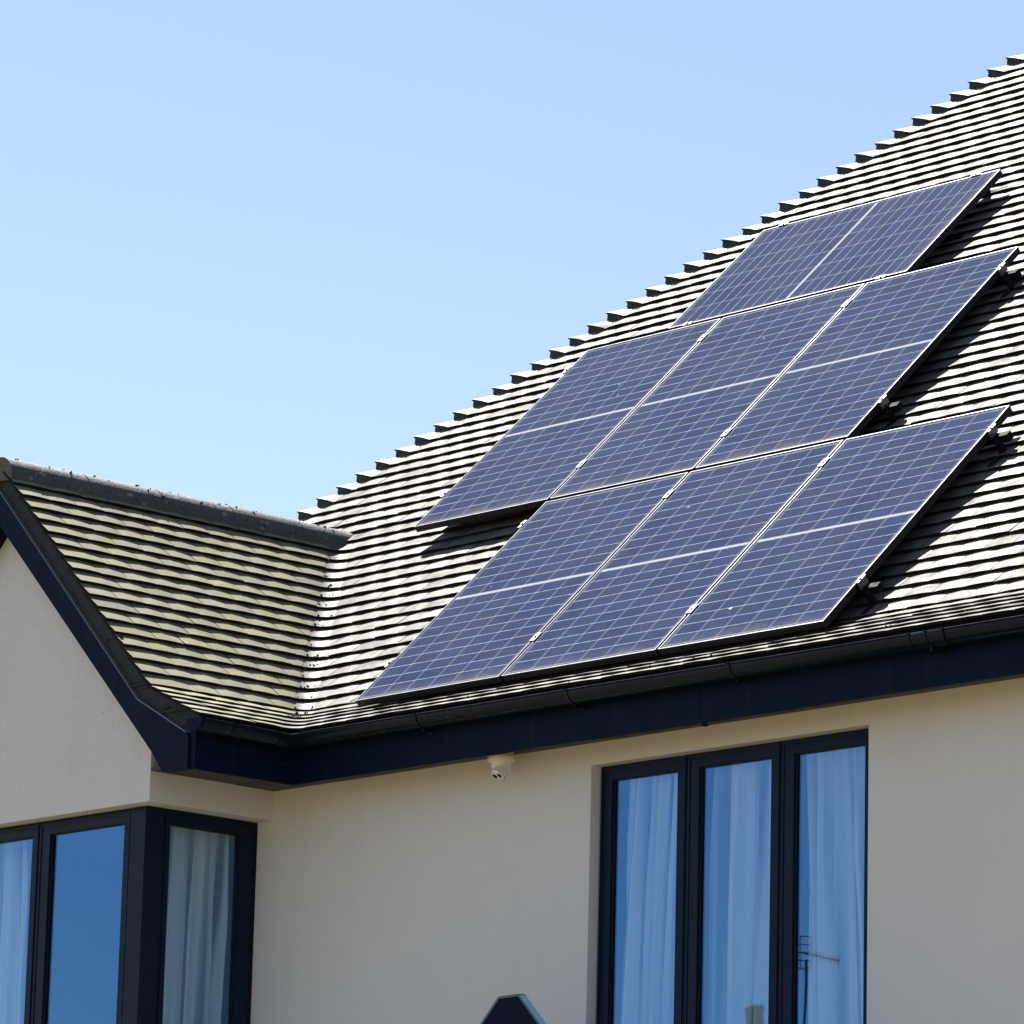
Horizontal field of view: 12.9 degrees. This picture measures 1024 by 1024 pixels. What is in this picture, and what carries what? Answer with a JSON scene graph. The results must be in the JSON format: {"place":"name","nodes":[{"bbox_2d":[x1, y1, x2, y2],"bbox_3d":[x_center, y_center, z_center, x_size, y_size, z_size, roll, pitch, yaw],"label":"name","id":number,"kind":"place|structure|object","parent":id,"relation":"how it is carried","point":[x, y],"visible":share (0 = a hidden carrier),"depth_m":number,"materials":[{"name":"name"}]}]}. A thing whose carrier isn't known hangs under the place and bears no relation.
{"place":"outdoors","nodes":[
{"label":"outdoors","id":0,"kind":"place"},
{"bbox_2d":[0,0,1023,519],"label":"sky","id":1,"kind":"structure","parent":0,"point":[253,252],"materials":[{"name":"blue"}]},
{"bbox_3d":[1.279,-1.243,24.203,0.787,0.766,0.178,13,-17,-42],"label":"mounting rail","id":2,"kind":"object","parent":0,"visible":0},
{"bbox_2d":[682,321,692,326],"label":"panel clamp","id":3,"kind":"object","parent":2,"relation":"attached to","point":[687,324],"visible":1,"depth_m":23.91,"materials":[{"name":"metal"}]},
{"bbox_2d":[668,169,1002,329],"bbox_3d":[1.690,-1.363,23.742,1.698,0.036,1.003,-12,26,46],"label":"solar panel","id":4,"kind":"object","parent":2,"relation":"attached to","point":[909,232],"visible":1,"depth_m":23.68,"materials":[{"name":"blue glass"}]},
{"label":"ground","id":5,"kind":"structure","parent":0,"visible":0},
{"bbox_2d":[0,54,1023,1023],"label":"house","id":6,"kind":"structure","parent":5,"relation":"on","point":[410,860],"depth_m":21.49,"materials":[{"name":"paint"}]},
{"bbox_2d":[0,840,29,1023],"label":"curtain","id":7,"kind":"object","parent":6,"relation":"hanging from","point":[13,931],"visible":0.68,"depth_m":22.55,"materials":[{"name":"white fabric"}]},
{"bbox_2d":[0,806,257,1023],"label":"window","id":8,"kind":"structure","parent":6,"relation":"in","point":[143,922],"depth_m":21.89,"materials":[{"name":"black metal"}]},
{"bbox_2d":[162,826,228,1023],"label":"curtain","id":9,"kind":"object","parent":6,"relation":"hanging from","point":[205,853],"visible":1,"depth_m":21.92,"materials":[{"name":"white fabric"}]},
{"bbox_2d":[488,752,514,781],"bbox_3d":[-0.049,1.165,20.716,0.128,0.151,0.128,13,-17,-42],"label":"security camera","id":10,"kind":"object","parent":6,"relation":"attached to","point":[501,766],"visible":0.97,"depth_m":20.67,"materials":[{"name":"white plastic"}]},
{"bbox_2d":[15,458,1002,719],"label":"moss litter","id":11,"kind":"object","parent":6,"relation":"on","point":[315,624],"visible":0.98,"depth_m":22.67,"materials":[{"name":"green plant"}]},
{"bbox_2d":[620,773,677,1023],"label":"curtain","id":12,"kind":"object","parent":6,"relation":"hanging from","point":[647,996],"visible":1,"depth_m":20.20,"materials":[{"name":"white fabric"}]},
{"bbox_2d":[596,729,868,1023],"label":"window","id":13,"kind":"structure","parent":6,"relation":"in","point":[785,757],"depth_m":19.87,"materials":[{"name":"black metal"}]},
{"bbox_2d":[711,760,770,1023],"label":"curtain","id":14,"kind":"object","parent":6,"relation":"hanging from","point":[748,938],"visible":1,"depth_m":19.79,"materials":[{"name":"white fabric"}]},
{"bbox_2d":[806,746,864,1023],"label":"curtain","id":15,"kind":"object","parent":6,"relation":"hanging from","point":[836,861],"visible":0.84,"depth_m":19.40,"materials":[{"name":"white fabric"}]},
{"bbox_2d":[853,582,883,618],"bbox_3d":[0.504,0.603,20.607,0.108,0.174,3.117,13,-17,-42],"label":"mounting rail","id":16,"kind":"object","parent":6,"relation":"attached to","point":[868,591],"visible":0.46,"depth_m":19.53,"materials":[{"name":"black metal"}]},
{"bbox_2d":[529,632,541,641],"bbox_3d":[0.119,0.596,21.033,0.074,0.074,0.034,13,-17,-42],"label":"panel clamp","id":17,"kind":"object","parent":16,"relation":"attached to","point":[534,637],"visible":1,"depth_m":21.02,"materials":[{"name":"metal"}]},
{"bbox_2d":[685,604,697,614],"bbox_3d":[0.817,0.451,20.303,0.074,0.074,0.034,13,-17,-42],"label":"panel clamp","id":18,"kind":"object","parent":16,"relation":"attached to","point":[691,609],"visible":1,"depth_m":20.29,"materials":[{"name":"metal"}]},
{"bbox_2d":[855,574,868,589],"bbox_3d":[1.517,0.305,19.570,0.074,0.074,0.022,13,-17,-42],"label":"panel clamp","id":19,"kind":"object","parent":16,"relation":"attached to","point":[862,581],"visible":1,"depth_m":19.56,"materials":[{"name":"metal"}]},
{"bbox_2d":[874,401,903,431],"bbox_3d":[0.744,-0.221,22.416,0.108,0.174,3.117,13,-17,-42],"label":"mounting rail","id":20,"kind":"object","parent":6,"relation":"attached to","point":[889,410],"visible":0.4,"depth_m":21.34,"materials":[{"name":"black metal"}]},
{"bbox_2d":[414,318,720,531],"bbox_3d":[0.302,-0.456,23.547,1.003,0.035,1.698,-12,26,46],"label":"solar panel","id":21,"kind":"object","parent":20,"relation":"attached to","point":[586,405],"visible":1,"depth_m":23.50,"materials":[{"name":"blue glass"}]},
{"bbox_2d":[440,490,448,497],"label":"panel clamp","id":22,"kind":"object","parent":21,"relation":"attached to","point":[444,493],"visible":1,"depth_m":23.56,"materials":[{"name":"metal"}]},
{"bbox_2d":[576,460,586,468],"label":"panel clamp","id":23,"kind":"object","parent":20,"relation":"attached to","point":[580,464],"visible":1,"depth_m":22.83,"materials":[{"name":"metal"}]},
{"bbox_2d":[550,283,864,500],"bbox_3d":[1.000,-0.601,22.816,1.003,0.035,1.698,-12,26,46],"label":"solar panel","id":24,"kind":"object","parent":20,"relation":"attached to","point":[716,383],"visible":1,"depth_m":22.78,"materials":[{"name":"blue glass"}]},
{"bbox_2d":[720,428,731,437],"bbox_3d":[1.057,-0.373,22.112,0.074,0.074,0.034,13,-17,-42],"label":"panel clamp","id":25,"kind":"object","parent":20,"relation":"attached to","point":[726,432],"visible":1,"depth_m":22.10,"materials":[{"name":"metal"}]},
{"bbox_2d":[696,246,1020,469],"bbox_3d":[1.698,-0.747,22.086,1.003,0.035,1.698,-12,26,46],"label":"solar panel","id":26,"kind":"object","parent":20,"relation":"attached to","point":[864,352],"visible":1,"depth_m":22.03,"materials":[{"name":"blue glass"}]},
{"bbox_2d":[877,395,888,408],"bbox_3d":[1.758,-0.519,21.379,0.074,0.074,0.022,13,-17,-42],"label":"panel clamp","id":27,"kind":"object","parent":20,"relation":"attached to","point":[883,402],"visible":1,"depth_m":21.37,"materials":[{"name":"metal"}]},
{"bbox_2d":[941,186,1007,242],"bbox_3d":[2.223,-1.440,23.215,0.787,0.766,0.178,13,-17,-42],"label":"mounting rail","id":28,"kind":"object","parent":6,"relation":"attached to","point":[959,236],"visible":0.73,"depth_m":23.24,"materials":[{"name":"silver metal"}]},
{"bbox_2d":[875,274,886,279],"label":"panel clamp","id":29,"kind":"object","parent":28,"relation":"attached to","point":[880,277],"visible":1,"depth_m":22.92,"materials":[{"name":"metal"}]},
{"bbox_2d":[983,430,1013,466],"bbox_3d":[1.147,-0.064,21.354,0.108,0.174,3.117,13,-17,-42],"label":"mounting rail","id":30,"kind":"object","parent":6,"relation":"attached to","point":[998,440],"visible":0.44,"depth_m":20.28,"materials":[{"name":"black metal"}]},
{"bbox_2d":[355,472,688,706],"bbox_3d":[0.062,0.368,21.738,1.003,0.035,1.698,-12,26,46],"label":"solar panel","id":31,"kind":"object","parent":30,"relation":"attached to","point":[537,572],"visible":1,"depth_m":21.69,"materials":[{"name":"blue glass"}]},
{"bbox_2d":[384,659,393,667],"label":"panel clamp","id":32,"kind":"object","parent":31,"relation":"attached to","point":[388,663],"visible":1,"depth_m":21.75,"materials":[{"name":"metal"}]},
{"bbox_2d":[517,520,527,528],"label":"panel clamp","id":33,"kind":"object","parent":31,"relation":"attached to","point":[522,524],"visible":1,"depth_m":22.50,"materials":[{"name":"metal"}]},
{"bbox_2d":[662,490,673,498],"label":"panel clamp","id":34,"kind":"object","parent":30,"relation":"attached to","point":[667,494],"visible":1,"depth_m":21.77,"materials":[{"name":"metal"}]},
{"bbox_2d":[501,440,843,681],"bbox_3d":[0.760,0.223,21.007,1.003,0.035,1.698,-12,26,46],"label":"solar panel","id":35,"kind":"object","parent":30,"relation":"attached to","point":[679,553],"visible":1,"depth_m":20.96,"materials":[{"name":"blue glass"}]},
{"bbox_2d":[817,458,829,467],"bbox_3d":[1.460,-0.216,21.050,0.074,0.074,0.034,13,-17,-42],"label":"panel clamp","id":36,"kind":"object","parent":30,"relation":"attached to","point":[823,462],"visible":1,"depth_m":21.04,"materials":[{"name":"metal"}]},
{"bbox_2d":[658,405,1012,654],"bbox_3d":[1.458,0.077,20.277,1.003,0.035,1.698,-12,26,46],"label":"solar panel","id":37,"kind":"object","parent":30,"relation":"attached to","point":[850,514],"visible":1,"depth_m":20.21,"materials":[{"name":"blue glass"}]},
{"bbox_2d":[986,423,997,438],"bbox_3d":[2.160,-0.362,20.317,0.074,0.074,0.022,13,-17,-42],"label":"panel clamp","id":38,"kind":"object","parent":30,"relation":"attached to","point":[992,431],"visible":1,"depth_m":20.31,"materials":[{"name":"metal"}]},
{"bbox_2d":[992,268,1021,301],"bbox_3d":[1.387,-0.888,23.163,0.108,0.174,3.117,13,-17,-42],"label":"mounting rail","id":39,"kind":"object","parent":6,"relation":"attached to","point":[1008,277],"visible":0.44,"depth_m":22.09,"materials":[{"name":"black metal"}]},
{"bbox_2d":[697,334,707,341],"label":"panel clamp","id":40,"kind":"object","parent":39,"relation":"attached to","point":[702,337],"visible":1,"depth_m":23.58,"materials":[{"name":"metal"}]},
{"bbox_2d":[841,299,851,307],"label":"panel clamp","id":41,"kind":"object","parent":39,"relation":"attached to","point":[846,303],"visible":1,"depth_m":22.84,"materials":[{"name":"metal"}]},
{"bbox_2d":[996,263,1007,276],"bbox_3d":[2.401,-1.186,22.126,0.074,0.074,0.022,13,-17,-42],"label":"panel clamp","id":42,"kind":"object","parent":39,"relation":"attached to","point":[1001,269],"visible":1,"depth_m":22.12,"materials":[{"name":"metal"}]},
{"bbox_2d":[480,994,545,1023],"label":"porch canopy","id":43,"kind":"object","parent":5,"relation":"on","point":[514,1009],"visible":1,"depth_m":19.10,"materials":[{"name":"black plastic"}]}
]}

